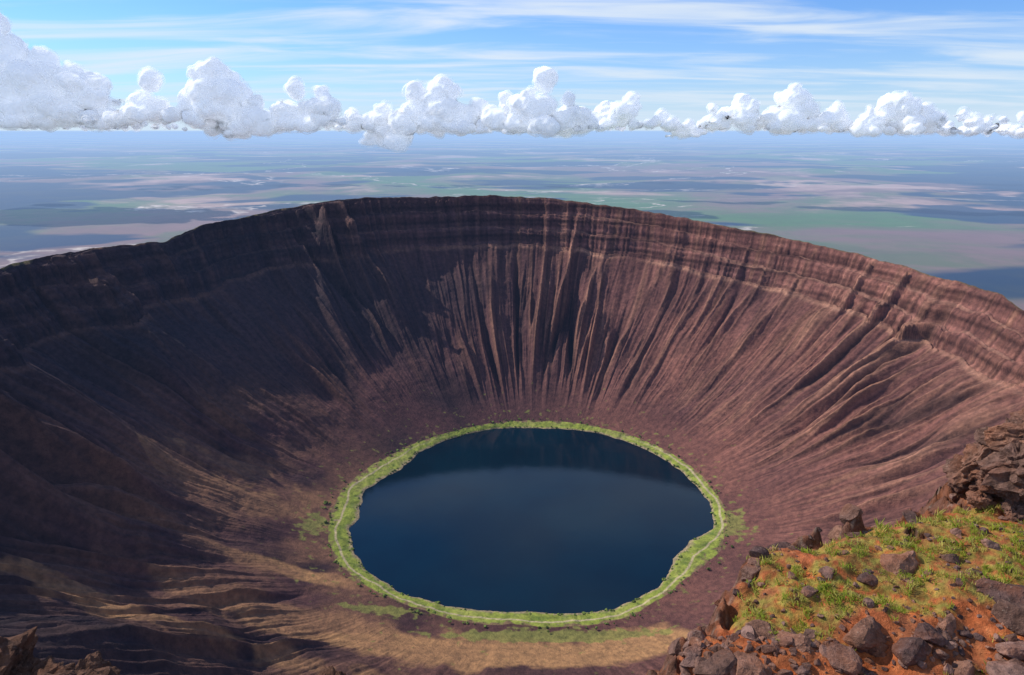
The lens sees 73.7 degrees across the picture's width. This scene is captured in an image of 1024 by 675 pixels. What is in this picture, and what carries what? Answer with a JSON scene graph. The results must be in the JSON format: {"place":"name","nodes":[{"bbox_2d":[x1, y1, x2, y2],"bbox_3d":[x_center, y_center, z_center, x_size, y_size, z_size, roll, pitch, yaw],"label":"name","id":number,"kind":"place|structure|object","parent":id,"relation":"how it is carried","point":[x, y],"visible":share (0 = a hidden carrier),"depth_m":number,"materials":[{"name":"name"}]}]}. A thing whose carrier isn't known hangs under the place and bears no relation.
{"place":"outdoors","nodes":[
{"label":"outdoors","id":0,"kind":"place"},
{"bbox_2d":[0,13,135,130],"bbox_3d":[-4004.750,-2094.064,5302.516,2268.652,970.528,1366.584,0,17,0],"label":"cloud","id":1,"kind":"structure","parent":0,"point":[40,88],"depth_m":5101.62,"materials":[{"name":"white"}]},
{"bbox_2d":[66,121,165,130],"bbox_3d":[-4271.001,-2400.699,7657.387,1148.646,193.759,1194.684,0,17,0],"label":"cloud","id":2,"kind":"structure","parent":0,"point":[136,126],"depth_m":7417.95,"materials":[{"name":"white"}]},
{"bbox_2d":[83,57,345,138],"bbox_3d":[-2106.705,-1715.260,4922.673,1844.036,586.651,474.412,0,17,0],"label":"cloud","id":3,"kind":"structure","parent":0,"point":[215,96],"depth_m":4832.49,"materials":[{"name":"white"}]},
{"bbox_2d":[63,109,494,131],"bbox_3d":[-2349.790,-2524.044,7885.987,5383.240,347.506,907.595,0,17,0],"label":"cloud","id":4,"kind":"structure","parent":0,"point":[334,124],"depth_m":7704.18,"materials":[{"name":"white"}]},
{"bbox_2d":[343,76,511,149],"bbox_3d":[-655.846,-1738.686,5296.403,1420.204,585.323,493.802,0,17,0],"label":"cloud","id":5,"kind":"structure","parent":0,"point":[436,108],"depth_m":5234.38,"materials":[{"name":"white"}]},
{"bbox_2d":[0,133,1023,674],"bbox_3d":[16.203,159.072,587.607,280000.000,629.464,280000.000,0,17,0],"label":"crater terrain","id":6,"kind":"structure","parent":0,"point":[228,367],"depth_m":694.79,"materials":[{"name":"brown stone"}]},
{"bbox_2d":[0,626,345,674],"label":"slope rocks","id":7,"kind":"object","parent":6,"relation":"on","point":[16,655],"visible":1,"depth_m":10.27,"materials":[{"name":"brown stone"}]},
{"bbox_2d":[321,418,733,631],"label":"shoreline shrubs","id":8,"kind":"object","parent":6,"relation":"on","point":[558,614],"visible":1,"depth_m":509.71,"materials":[{"name":"green plant"}]},
{"bbox_2d":[646,481,1023,674],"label":"rock ledge","id":9,"kind":"object","parent":6,"relation":"on","point":[730,607],"visible":0.53,"depth_m":7.74,"materials":[{"name":"red soil"}]},
{"bbox_2d":[659,481,1023,674],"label":"scattered rocks","id":10,"kind":"object","parent":9,"relation":"on","point":[866,635],"visible":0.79,"depth_m":7.11,"materials":[{"name":"brown stone"}]},
{"bbox_2d":[733,503,1023,674],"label":"grass","id":11,"kind":"structure","parent":9,"relation":"on","point":[834,592],"depth_m":8.10,"materials":[{"name":"green plant"}]},
{"bbox_2d":[942,407,1023,521],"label":"rock crag","id":12,"kind":"structure","parent":9,"relation":"on","point":[985,468],"depth_m":9.51,"materials":[{"name":"brown stone"}]},
{"bbox_2d":[0,0,1023,133],"label":"sky","id":13,"kind":"structure","parent":0,"point":[682,58],"materials":[{"name":"blue"}]},
{"bbox_2d":[349,428,713,613],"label":"lake water","id":14,"kind":"structure","parent":0,"point":[554,521],"depth_m":545.53,"materials":[{"name":"blue liquid"}]},
{"bbox_2d":[475,66,603,137],"bbox_3d":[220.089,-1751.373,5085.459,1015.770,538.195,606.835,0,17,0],"label":"cloud","id":15,"kind":"structure","parent":0,"point":[527,110],"depth_m":5024.60,"materials":[{"name":"white"}]},
{"bbox_2d":[609,119,643,130],"bbox_3d":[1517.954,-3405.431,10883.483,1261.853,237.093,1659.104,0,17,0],"label":"cloud","id":16,"kind":"structure","parent":0,"point":[621,128],"depth_m":10942.75,"materials":[{"name":"white"}]},
{"bbox_2d":[592,92,706,137],"bbox_3d":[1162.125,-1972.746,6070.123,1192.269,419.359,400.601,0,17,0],"label":"cloud","id":17,"kind":"structure","parent":0,"point":[607,114],"depth_m":6005.44,"materials":[{"name":"white"}]},
{"bbox_2d":[699,84,853,133],"bbox_3d":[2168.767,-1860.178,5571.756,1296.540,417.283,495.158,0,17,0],"label":"cloud","id":18,"kind":"structure","parent":0,"point":[801,113],"depth_m":5521.30,"materials":[{"name":"white"}]},
{"bbox_2d":[603,107,1008,129],"bbox_3d":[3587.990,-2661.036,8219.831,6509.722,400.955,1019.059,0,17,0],"label":"cloud","id":19,"kind":"structure","parent":0,"point":[1003,119],"depth_m":8138.84,"materials":[{"name":"white"}]},
{"bbox_2d":[840,93,1023,136],"bbox_3d":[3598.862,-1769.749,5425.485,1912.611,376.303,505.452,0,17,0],"label":"cloud","id":20,"kind":"structure","parent":0,"point":[916,115],"depth_m":5367.52,"materials":[{"name":"white"}]}
]}

